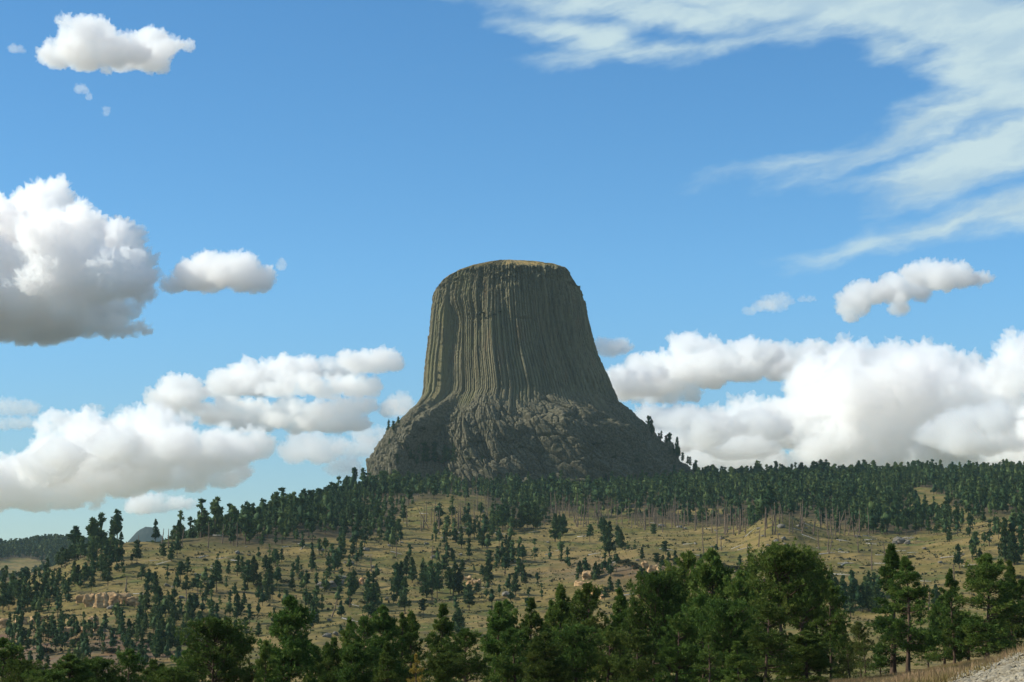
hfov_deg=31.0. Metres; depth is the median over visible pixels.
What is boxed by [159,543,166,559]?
pine tree
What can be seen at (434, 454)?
pine tree
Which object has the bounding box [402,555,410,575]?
pine tree
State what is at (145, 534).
mountain
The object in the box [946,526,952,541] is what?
pine tree
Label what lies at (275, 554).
pine tree
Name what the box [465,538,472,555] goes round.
pine tree
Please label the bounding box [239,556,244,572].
pine tree
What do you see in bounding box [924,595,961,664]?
pine tree
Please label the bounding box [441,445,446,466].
pine tree
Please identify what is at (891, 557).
pine tree
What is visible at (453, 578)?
pine tree
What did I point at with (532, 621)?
pine tree
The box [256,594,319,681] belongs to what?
pine tree
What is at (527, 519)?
pine tree
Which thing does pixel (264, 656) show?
pine tree
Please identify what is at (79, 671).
pine tree
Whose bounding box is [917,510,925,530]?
pine tree
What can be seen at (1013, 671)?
rubble
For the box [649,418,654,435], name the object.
pine tree
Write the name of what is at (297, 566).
pine tree
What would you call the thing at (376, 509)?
pine tree
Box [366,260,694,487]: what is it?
rock tower
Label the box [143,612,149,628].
pine tree
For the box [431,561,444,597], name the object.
pine tree
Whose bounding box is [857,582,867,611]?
pine tree
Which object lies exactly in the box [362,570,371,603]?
pine tree
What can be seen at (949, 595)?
pine tree
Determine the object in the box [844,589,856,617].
pine tree
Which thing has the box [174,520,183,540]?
pine tree
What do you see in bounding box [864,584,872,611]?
pine tree
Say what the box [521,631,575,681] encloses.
pine tree
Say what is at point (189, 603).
pine tree
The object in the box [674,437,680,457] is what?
pine tree
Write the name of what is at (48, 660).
pine tree
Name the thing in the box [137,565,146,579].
pine tree
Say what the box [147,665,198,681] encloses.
pine tree
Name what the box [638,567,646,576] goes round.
pine tree
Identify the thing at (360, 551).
pine tree
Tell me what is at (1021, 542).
pine tree
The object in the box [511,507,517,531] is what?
pine tree
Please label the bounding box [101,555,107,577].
pine tree
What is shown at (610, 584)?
pine tree
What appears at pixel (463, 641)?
pine tree
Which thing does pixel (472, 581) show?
rock outcrop
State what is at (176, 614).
pine tree
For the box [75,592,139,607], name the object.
sandstone cliff
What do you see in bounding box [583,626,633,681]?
pine tree
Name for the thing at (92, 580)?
pine tree
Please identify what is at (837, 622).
pine tree
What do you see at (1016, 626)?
pine tree
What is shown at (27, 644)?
pine tree
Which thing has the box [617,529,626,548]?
pine tree
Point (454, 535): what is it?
pine tree
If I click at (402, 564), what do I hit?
pine tree
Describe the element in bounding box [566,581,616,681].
pine tree
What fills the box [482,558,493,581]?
pine tree
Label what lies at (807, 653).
pine tree
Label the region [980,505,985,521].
pine tree
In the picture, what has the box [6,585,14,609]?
pine tree
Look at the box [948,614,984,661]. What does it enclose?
pine tree
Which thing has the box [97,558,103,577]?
pine tree
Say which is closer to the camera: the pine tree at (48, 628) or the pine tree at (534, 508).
the pine tree at (48, 628)
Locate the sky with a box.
[0,0,1023,542]
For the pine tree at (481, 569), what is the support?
on the terrain at (14, 563)
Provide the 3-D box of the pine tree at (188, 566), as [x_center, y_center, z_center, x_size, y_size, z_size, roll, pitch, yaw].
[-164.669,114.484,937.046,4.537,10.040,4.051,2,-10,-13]
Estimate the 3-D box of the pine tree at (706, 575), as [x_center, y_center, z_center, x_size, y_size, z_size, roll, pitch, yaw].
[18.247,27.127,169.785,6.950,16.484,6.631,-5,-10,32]
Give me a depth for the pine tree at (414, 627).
173.51 m
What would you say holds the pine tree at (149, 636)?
on the terrain at (14, 563)
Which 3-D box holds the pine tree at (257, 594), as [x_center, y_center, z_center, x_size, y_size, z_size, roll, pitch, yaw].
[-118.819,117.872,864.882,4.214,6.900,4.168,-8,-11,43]
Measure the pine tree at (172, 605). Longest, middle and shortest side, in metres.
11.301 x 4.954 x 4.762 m
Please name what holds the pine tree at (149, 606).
on the terrain at (14, 563)
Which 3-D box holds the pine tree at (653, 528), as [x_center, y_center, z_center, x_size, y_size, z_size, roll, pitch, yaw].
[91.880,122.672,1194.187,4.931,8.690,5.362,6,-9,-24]
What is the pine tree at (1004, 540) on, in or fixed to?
on the terrain at (14, 563)
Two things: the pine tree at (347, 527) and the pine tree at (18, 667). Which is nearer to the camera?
the pine tree at (18, 667)
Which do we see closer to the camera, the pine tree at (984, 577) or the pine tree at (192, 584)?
the pine tree at (984, 577)
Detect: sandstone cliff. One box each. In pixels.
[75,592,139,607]
[574,563,613,585]
[641,561,665,572]
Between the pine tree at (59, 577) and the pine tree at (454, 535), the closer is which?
the pine tree at (59, 577)
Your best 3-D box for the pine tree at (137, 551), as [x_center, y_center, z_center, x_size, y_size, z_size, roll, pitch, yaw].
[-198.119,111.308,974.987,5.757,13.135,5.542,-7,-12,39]
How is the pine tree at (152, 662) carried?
on the terrain at (14, 563)
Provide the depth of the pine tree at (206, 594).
832.10 m
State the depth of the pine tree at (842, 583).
749.69 m
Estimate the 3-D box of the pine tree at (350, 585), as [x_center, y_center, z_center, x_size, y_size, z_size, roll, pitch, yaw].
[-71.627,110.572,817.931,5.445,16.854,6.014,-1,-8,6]
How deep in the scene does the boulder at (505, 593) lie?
864.63 m
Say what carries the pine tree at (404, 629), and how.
on the terrain at (14, 563)
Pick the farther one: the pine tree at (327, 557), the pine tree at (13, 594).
the pine tree at (327, 557)
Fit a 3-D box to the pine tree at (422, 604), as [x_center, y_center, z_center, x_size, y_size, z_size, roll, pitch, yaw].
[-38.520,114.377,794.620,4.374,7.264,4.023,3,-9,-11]
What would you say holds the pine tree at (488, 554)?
on the terrain at (14, 563)
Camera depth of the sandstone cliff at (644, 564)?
893.38 m
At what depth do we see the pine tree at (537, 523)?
1308.42 m
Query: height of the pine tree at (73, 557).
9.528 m
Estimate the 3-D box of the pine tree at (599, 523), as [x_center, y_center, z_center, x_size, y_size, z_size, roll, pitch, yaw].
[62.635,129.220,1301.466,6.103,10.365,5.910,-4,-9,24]
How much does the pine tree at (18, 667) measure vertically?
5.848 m
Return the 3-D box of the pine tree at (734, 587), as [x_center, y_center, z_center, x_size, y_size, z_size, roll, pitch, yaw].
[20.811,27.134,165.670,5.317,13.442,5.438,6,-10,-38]
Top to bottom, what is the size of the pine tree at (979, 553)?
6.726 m
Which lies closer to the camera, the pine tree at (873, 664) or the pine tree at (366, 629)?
the pine tree at (366, 629)
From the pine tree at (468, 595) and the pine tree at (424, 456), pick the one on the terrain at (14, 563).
the pine tree at (468, 595)
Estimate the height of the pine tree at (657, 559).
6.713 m
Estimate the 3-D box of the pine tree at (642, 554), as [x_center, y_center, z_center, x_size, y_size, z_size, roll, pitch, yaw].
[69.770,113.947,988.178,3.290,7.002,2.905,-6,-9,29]
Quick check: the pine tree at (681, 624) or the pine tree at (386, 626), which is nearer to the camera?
the pine tree at (681, 624)
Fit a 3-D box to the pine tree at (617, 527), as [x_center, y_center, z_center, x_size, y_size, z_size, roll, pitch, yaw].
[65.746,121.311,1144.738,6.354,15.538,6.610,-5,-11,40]
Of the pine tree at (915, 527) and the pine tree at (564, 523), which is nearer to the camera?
the pine tree at (915, 527)
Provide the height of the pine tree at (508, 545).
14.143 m
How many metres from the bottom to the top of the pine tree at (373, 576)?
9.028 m
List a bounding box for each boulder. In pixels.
[322,633,331,637]
[502,591,508,596]
[893,536,905,543]
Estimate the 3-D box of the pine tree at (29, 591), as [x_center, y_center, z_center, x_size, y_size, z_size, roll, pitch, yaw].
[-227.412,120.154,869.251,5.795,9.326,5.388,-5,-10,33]
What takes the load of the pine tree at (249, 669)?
on the terrain at (14, 563)
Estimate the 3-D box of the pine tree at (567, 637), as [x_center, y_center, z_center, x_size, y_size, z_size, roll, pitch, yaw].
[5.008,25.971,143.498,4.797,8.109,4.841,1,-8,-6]
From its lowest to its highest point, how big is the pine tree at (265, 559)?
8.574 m
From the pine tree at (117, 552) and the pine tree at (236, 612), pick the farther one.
the pine tree at (117, 552)
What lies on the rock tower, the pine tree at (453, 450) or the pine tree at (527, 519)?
the pine tree at (453, 450)
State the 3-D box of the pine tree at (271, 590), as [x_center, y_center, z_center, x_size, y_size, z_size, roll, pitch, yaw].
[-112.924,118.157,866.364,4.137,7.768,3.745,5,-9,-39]
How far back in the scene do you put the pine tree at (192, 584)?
882.80 m
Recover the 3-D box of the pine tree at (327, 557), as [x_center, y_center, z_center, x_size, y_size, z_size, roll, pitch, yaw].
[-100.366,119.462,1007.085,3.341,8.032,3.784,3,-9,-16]
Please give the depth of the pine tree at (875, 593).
737.36 m
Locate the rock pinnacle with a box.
[87,616,99,630]
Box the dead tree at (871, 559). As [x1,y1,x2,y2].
[871,545,872,570]
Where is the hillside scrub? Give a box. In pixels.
[0,502,1022,680]
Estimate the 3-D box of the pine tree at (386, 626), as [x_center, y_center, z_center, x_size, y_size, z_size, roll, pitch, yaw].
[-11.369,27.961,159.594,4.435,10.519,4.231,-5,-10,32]
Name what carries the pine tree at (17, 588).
on the terrain at (14, 563)
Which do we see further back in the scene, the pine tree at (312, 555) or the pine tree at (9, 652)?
the pine tree at (312, 555)
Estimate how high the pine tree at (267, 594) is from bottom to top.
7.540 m
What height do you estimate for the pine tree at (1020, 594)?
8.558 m
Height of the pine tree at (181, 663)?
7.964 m
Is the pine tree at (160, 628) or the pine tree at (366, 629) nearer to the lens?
the pine tree at (366, 629)
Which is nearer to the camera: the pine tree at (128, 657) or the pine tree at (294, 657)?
the pine tree at (128, 657)
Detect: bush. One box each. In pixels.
[43,647,53,652]
[89,646,100,650]
[103,647,116,652]
[615,558,631,563]
[626,562,637,565]
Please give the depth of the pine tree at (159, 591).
844.95 m
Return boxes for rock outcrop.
[0,616,43,628]
[64,626,90,635]
[315,575,345,588]
[356,577,363,584]
[463,575,481,585]
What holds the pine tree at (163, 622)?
on the terrain at (14, 563)
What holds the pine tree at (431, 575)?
on the terrain at (14, 563)
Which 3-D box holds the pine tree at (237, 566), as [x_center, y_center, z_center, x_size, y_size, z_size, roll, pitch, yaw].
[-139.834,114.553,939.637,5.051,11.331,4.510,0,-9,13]
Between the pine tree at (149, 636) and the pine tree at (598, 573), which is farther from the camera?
the pine tree at (598, 573)
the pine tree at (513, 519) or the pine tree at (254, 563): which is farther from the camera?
the pine tree at (513, 519)
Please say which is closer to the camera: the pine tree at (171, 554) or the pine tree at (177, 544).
the pine tree at (171, 554)
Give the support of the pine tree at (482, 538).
on the terrain at (14, 563)
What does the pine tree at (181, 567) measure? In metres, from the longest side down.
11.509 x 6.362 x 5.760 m
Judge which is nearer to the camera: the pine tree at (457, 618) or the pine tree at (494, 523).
the pine tree at (457, 618)
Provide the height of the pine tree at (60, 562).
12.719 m
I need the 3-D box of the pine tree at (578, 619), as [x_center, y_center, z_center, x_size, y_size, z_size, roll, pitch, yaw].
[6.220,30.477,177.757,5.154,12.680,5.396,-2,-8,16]
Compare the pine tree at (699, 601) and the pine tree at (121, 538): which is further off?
the pine tree at (121, 538)
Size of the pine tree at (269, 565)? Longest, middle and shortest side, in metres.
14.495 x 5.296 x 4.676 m
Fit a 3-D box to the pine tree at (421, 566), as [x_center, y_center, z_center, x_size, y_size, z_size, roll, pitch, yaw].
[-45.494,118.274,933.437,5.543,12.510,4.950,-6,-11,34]
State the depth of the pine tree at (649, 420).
2002.88 m
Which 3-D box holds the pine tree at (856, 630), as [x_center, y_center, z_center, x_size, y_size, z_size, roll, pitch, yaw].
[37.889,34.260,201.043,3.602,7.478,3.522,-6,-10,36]
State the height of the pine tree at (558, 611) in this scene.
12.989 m
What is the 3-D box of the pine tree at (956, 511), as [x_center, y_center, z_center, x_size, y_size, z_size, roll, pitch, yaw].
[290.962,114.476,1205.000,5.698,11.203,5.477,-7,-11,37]
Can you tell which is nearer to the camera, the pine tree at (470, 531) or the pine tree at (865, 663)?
the pine tree at (865, 663)
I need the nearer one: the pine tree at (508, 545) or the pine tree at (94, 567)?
the pine tree at (94, 567)
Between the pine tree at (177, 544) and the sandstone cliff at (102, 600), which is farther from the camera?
the pine tree at (177, 544)
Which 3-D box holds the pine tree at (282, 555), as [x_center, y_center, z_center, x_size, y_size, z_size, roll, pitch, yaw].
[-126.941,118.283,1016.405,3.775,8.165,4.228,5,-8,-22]
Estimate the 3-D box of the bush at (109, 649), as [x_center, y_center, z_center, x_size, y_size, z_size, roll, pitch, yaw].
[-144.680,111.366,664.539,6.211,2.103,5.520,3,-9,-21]
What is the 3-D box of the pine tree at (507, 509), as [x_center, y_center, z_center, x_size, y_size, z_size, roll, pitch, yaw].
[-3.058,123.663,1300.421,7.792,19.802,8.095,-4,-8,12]
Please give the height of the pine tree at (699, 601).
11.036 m
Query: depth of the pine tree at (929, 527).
1169.23 m
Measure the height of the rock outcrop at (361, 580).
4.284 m
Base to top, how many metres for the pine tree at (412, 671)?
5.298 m
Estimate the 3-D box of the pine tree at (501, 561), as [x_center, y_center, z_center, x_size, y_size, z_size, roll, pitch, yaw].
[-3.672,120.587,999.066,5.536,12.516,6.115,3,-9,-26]
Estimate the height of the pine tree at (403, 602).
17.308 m
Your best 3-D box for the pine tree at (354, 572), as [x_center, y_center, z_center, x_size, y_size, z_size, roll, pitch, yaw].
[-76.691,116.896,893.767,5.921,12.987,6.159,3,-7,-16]
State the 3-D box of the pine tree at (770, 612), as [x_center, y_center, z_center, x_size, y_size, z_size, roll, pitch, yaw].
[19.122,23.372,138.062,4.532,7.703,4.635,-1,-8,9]
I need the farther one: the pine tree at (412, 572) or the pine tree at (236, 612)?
the pine tree at (412, 572)
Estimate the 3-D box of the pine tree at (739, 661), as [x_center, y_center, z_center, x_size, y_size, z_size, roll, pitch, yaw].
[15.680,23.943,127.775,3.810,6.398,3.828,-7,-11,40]
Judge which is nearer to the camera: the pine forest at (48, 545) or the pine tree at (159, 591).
the pine tree at (159, 591)
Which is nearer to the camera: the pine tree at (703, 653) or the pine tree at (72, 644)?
the pine tree at (703, 653)
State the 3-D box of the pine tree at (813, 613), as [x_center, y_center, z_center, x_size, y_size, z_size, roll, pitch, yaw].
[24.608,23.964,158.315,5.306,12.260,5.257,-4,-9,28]
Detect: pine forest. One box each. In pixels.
[0,458,1023,666]
[0,514,224,576]
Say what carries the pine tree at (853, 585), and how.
on the terrain at (14, 563)
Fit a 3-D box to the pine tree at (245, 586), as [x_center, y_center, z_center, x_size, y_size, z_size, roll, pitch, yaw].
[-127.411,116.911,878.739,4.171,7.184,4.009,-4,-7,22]
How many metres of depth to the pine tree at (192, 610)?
764.27 m
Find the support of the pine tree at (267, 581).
on the terrain at (14, 563)
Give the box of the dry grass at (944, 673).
[771,642,1023,681]
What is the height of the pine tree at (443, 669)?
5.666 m
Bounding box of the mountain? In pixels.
[128,527,164,541]
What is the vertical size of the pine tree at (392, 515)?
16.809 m
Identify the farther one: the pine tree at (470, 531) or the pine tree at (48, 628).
the pine tree at (470, 531)
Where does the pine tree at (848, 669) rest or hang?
on the terrain at (14, 563)
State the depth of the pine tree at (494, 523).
1287.86 m
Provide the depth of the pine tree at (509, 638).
142.49 m
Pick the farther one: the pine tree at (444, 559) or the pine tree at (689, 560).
the pine tree at (444, 559)
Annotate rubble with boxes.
[948,651,1023,681]
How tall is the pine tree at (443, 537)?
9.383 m
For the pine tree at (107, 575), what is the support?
on the terrain at (14, 563)
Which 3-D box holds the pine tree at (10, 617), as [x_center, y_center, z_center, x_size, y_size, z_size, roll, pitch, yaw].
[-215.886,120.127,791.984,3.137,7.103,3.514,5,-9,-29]
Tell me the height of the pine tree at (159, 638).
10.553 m
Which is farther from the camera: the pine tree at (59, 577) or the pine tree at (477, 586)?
the pine tree at (59, 577)
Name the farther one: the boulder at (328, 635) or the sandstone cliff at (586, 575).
the sandstone cliff at (586, 575)
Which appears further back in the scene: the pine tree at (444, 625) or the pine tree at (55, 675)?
the pine tree at (444, 625)
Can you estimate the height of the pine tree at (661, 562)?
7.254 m
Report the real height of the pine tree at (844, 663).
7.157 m
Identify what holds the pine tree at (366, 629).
on the terrain at (14, 563)
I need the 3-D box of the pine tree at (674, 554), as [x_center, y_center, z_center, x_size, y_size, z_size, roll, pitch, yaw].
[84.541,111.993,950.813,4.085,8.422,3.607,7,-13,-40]
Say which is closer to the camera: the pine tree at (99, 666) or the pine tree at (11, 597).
the pine tree at (99, 666)
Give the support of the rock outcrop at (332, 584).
on the terrain at (14, 563)
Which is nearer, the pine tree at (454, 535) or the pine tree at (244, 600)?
the pine tree at (244, 600)
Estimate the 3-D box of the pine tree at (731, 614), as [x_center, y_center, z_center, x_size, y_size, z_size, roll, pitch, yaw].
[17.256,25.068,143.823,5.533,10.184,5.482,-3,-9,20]
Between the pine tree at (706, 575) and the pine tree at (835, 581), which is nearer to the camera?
the pine tree at (706, 575)
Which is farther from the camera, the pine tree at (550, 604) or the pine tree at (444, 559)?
the pine tree at (444, 559)
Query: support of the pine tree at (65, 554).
on the terrain at (14, 563)
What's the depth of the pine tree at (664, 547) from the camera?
1017.87 m
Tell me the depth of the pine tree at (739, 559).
945.74 m
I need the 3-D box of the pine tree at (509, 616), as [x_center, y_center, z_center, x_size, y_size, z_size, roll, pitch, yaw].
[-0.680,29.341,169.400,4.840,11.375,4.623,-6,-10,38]
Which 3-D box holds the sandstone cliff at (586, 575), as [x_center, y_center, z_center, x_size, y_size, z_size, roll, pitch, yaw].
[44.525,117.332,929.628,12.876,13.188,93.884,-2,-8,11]
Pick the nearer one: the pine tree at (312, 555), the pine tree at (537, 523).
the pine tree at (312, 555)
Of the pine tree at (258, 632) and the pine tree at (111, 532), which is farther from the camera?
the pine tree at (111, 532)
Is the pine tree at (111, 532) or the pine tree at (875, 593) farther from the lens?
the pine tree at (111, 532)
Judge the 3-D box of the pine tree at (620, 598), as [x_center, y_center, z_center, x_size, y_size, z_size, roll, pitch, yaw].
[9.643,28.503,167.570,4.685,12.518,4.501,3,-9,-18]
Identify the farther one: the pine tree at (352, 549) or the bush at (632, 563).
the pine tree at (352, 549)
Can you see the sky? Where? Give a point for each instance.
(789, 232)
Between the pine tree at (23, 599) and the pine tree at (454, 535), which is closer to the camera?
the pine tree at (23, 599)
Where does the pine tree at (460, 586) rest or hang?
on the terrain at (14, 563)
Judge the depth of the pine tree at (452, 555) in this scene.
1062.27 m
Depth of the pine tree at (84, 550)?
1023.53 m
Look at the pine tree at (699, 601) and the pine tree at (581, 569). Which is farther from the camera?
the pine tree at (581, 569)
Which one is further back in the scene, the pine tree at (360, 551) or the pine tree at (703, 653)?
the pine tree at (360, 551)
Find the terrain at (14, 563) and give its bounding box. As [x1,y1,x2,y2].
[0,482,1023,681]
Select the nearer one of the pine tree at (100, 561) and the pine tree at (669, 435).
the pine tree at (100, 561)
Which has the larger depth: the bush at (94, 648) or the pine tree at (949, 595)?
the bush at (94, 648)
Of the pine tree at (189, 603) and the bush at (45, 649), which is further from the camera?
the pine tree at (189, 603)
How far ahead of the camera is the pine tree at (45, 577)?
883.49 m
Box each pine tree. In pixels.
[0,582,10,612]
[0,636,25,681]
[1,658,49,681]
[5,613,11,623]
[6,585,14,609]
[11,579,21,600]
[12,579,22,598]
[17,584,28,609]
[19,627,27,638]
[21,668,69,681]
[24,639,29,650]
[27,586,33,604]
[30,591,42,610]
[31,569,36,584]
[42,573,47,583]
[43,655,50,667]
[45,623,50,633]
[50,653,97,681]
[54,551,60,561]
[55,568,62,580]
[57,547,64,567]
[60,548,70,567]
[69,639,76,647]
[70,547,77,558]
[71,561,77,582]
[71,655,126,681]
[75,564,82,582]
[82,544,87,557]
[87,566,92,581]
[88,576,95,588]
[92,561,97,575]
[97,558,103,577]
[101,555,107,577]
[102,559,112,585]
[108,530,113,544]
[113,547,123,563]
[114,647,150,681]
[115,621,126,636]
[118,532,123,545]
[132,539,142,562]
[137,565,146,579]
[138,659,166,681]
[140,637,146,656]
[141,592,151,609]
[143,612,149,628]
[145,632,151,645]
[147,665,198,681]
[149,571,159,593]
[150,629,163,654]
[151,518,159,541]
[153,626,167,643]
[156,586,163,599]
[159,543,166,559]
[160,618,165,633]
[165,635,175,650]
[167,542,174,559]
[168,594,175,614]
[169,647,210,680]
[173,532,182,550]
[173,609,180,619]
[173,615,255,681]
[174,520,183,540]
[175,561,185,580]
[181,574,190,589]
[182,601,190,614]
[184,556,191,574]
[188,578,196,587]
[188,603,195,618]
[203,589,207,602]
[204,582,212,594]
[210,560,222,591]
[215,632,259,681]
[226,561,230,573]
[232,591,241,618]
[233,555,240,575]
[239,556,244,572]
[240,559,254,587]
[240,593,246,603]
[241,579,248,592]
[241,617,250,633]
[248,555,258,583]
[252,639,281,681]
[254,585,260,598]
[255,622,262,636]
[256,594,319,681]
[261,554,268,569]
[262,569,272,587]
[264,586,270,601]
[267,557,274,581]
[269,585,275,599]
[271,549,280,566]
[280,548,284,560]
[288,573,295,590]
[295,558,299,573]
[302,644,325,681]
[305,592,312,606]
[308,549,316,569]
[308,600,319,627]
[316,637,348,681]
[325,553,330,565]
[333,642,375,681]
[338,615,361,673]
[342,615,382,681]
[344,515,349,533]
[344,572,356,606]
[349,540,355,555]
[352,569,359,588]
[358,541,363,559]
[361,603,406,681]
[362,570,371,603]
[362,583,378,616]
[371,571,376,583]
[372,641,403,681]
[373,502,380,525]
[375,582,380,594]
[389,506,395,522]
[389,562,403,599]
[391,612,419,681]
[397,561,403,596]
[397,576,411,613]
[399,505,407,521]
[400,609,429,680]
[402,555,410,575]
[406,557,417,582]
[406,653,424,681]
[408,447,414,458]
[417,562,423,585]
[418,598,426,614]
[418,603,457,681]
[419,565,433,597]
[419,650,469,681]
[421,441,428,460]
[425,560,437,599]
[431,442,438,467]
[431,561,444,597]
[438,555,449,573]
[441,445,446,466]
[442,531,445,544]
[442,627,492,681]
[444,566,451,593]
[447,561,459,595]
[449,549,455,560]
[450,442,456,466]
[451,607,465,633]
[452,528,458,540]
[453,568,463,594]
[457,526,465,548]
[459,559,465,571]
[462,584,474,610]
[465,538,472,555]
[466,514,474,538]
[471,600,518,681]
[473,582,480,594]
[476,521,481,539]
[478,531,485,547]
[479,564,483,574]
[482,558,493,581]
[482,598,526,681]
[484,550,493,561]
[489,627,529,681]
[493,510,500,528]
[495,504,507,531]
[500,552,509,573]
[504,503,510,528]
[505,536,515,556]
[510,571,521,594]
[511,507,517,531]
[514,597,546,681]
[516,505,524,527]
[520,564,526,582]
[521,502,533,530]
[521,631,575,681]
[529,501,537,528]
[534,504,540,528]
[535,599,573,681]
[540,583,577,681]
[548,513,561,541]
[550,623,605,681]
[558,513,567,534]
[564,594,604,681]
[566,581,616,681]
[576,561,583,572]
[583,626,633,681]
[586,524,593,541]
[590,563,600,577]
[596,586,636,681]
[597,517,602,528]
[599,517,607,541]
[600,586,610,600]
[601,521,616,556]
[607,576,613,590]
[607,629,667,681]
[609,596,633,680]
[614,525,619,547]
[615,579,622,589]
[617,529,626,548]
[618,569,681,681]
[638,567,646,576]
[638,574,694,681]
[639,547,644,558]
[645,415,650,424]
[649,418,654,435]
[651,524,656,533]
[652,553,660,562]
[652,612,704,681]
[659,555,664,565]
[660,540,669,554]
[664,549,713,676]
[666,551,671,565]
[667,432,672,442]
[672,550,678,564]
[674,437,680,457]
[675,547,744,681]
[678,594,734,681]
[691,635,722,681]
[696,598,765,681]
[719,641,760,681]
[722,569,767,681]
[734,536,824,680]
[735,552,775,681]
[736,554,742,565]
[741,602,797,681]
[773,550,829,650]
[774,630,837,681]
[788,558,844,672]
[809,579,851,679]
[832,625,856,678]
[833,577,838,586]
[837,580,848,602]
[838,644,861,678]
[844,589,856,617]
[845,621,874,676]
[847,582,857,607]
[852,637,877,677]
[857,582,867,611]
[863,543,914,672]
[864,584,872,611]
[868,586,880,612]
[869,641,889,674]
[872,555,943,672]
[901,517,909,535]
[911,512,919,533]
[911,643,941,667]
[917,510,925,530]
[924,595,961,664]
[925,517,932,532]
[930,584,941,603]
[935,508,941,521]
[935,567,969,662]
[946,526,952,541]
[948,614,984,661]
[953,508,960,520]
[953,544,964,567]
[953,552,1023,658]
[976,549,981,557]
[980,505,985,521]
[984,618,1023,655]
[992,559,1023,652]
[998,522,1009,561]
[1005,578,1023,645]
[1006,532,1021,564]
[1017,529,1023,557]
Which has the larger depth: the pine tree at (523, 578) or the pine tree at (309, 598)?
the pine tree at (523, 578)
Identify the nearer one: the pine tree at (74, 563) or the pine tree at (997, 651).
the pine tree at (997, 651)
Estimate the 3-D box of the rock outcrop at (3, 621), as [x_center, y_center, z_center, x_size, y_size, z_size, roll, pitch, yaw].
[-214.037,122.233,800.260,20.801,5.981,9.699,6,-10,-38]
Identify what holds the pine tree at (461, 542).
on the terrain at (14, 563)
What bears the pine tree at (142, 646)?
on the terrain at (14, 563)
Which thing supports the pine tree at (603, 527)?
on the terrain at (14, 563)
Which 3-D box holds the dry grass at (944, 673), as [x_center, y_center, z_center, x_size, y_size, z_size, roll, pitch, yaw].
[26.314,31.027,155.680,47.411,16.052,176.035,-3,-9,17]
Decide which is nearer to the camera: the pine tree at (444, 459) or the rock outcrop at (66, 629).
the rock outcrop at (66, 629)
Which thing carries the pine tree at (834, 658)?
on the terrain at (14, 563)
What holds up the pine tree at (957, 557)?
on the terrain at (14, 563)
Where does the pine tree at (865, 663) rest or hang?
on the terrain at (14, 563)
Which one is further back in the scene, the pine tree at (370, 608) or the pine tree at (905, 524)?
the pine tree at (905, 524)
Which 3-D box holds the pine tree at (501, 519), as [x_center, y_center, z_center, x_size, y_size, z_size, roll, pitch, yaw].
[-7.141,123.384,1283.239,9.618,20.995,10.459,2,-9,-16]
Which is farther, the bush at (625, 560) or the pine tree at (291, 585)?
the bush at (625, 560)
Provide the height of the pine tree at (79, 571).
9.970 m
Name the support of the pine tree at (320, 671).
on the terrain at (14, 563)
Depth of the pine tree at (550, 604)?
174.09 m
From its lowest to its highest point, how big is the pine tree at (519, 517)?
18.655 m
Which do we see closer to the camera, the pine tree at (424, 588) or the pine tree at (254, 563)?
the pine tree at (424, 588)
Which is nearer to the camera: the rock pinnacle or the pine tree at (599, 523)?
the rock pinnacle
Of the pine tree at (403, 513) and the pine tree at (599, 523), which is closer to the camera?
the pine tree at (403, 513)
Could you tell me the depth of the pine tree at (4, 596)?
853.15 m
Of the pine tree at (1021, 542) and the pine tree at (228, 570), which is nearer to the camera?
the pine tree at (1021, 542)
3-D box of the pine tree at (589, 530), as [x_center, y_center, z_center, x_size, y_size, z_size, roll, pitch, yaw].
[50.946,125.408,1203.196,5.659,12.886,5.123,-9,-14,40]
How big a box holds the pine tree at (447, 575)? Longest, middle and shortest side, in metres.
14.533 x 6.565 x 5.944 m
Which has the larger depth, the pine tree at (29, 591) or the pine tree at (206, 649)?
the pine tree at (29, 591)
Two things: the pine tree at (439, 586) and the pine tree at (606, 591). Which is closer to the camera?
the pine tree at (606, 591)
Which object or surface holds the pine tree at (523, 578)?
on the terrain at (14, 563)
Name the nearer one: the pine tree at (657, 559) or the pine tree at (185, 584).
the pine tree at (185, 584)
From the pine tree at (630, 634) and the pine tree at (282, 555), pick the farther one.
the pine tree at (282, 555)
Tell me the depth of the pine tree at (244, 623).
715.92 m
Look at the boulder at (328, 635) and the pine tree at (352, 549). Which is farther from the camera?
the pine tree at (352, 549)
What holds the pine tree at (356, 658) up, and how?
on the terrain at (14, 563)
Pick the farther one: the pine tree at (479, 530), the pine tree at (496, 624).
the pine tree at (479, 530)
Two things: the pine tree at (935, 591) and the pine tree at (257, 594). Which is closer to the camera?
the pine tree at (935, 591)
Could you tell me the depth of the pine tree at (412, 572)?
947.88 m
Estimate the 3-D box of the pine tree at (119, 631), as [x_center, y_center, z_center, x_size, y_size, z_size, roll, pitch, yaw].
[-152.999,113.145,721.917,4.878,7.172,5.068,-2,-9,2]
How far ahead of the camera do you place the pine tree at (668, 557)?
908.79 m
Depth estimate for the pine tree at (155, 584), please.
872.25 m
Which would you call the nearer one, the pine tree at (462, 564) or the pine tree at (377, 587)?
the pine tree at (377, 587)
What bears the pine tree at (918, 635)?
on the terrain at (14, 563)
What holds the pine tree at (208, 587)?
on the terrain at (14, 563)
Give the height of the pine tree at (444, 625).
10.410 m

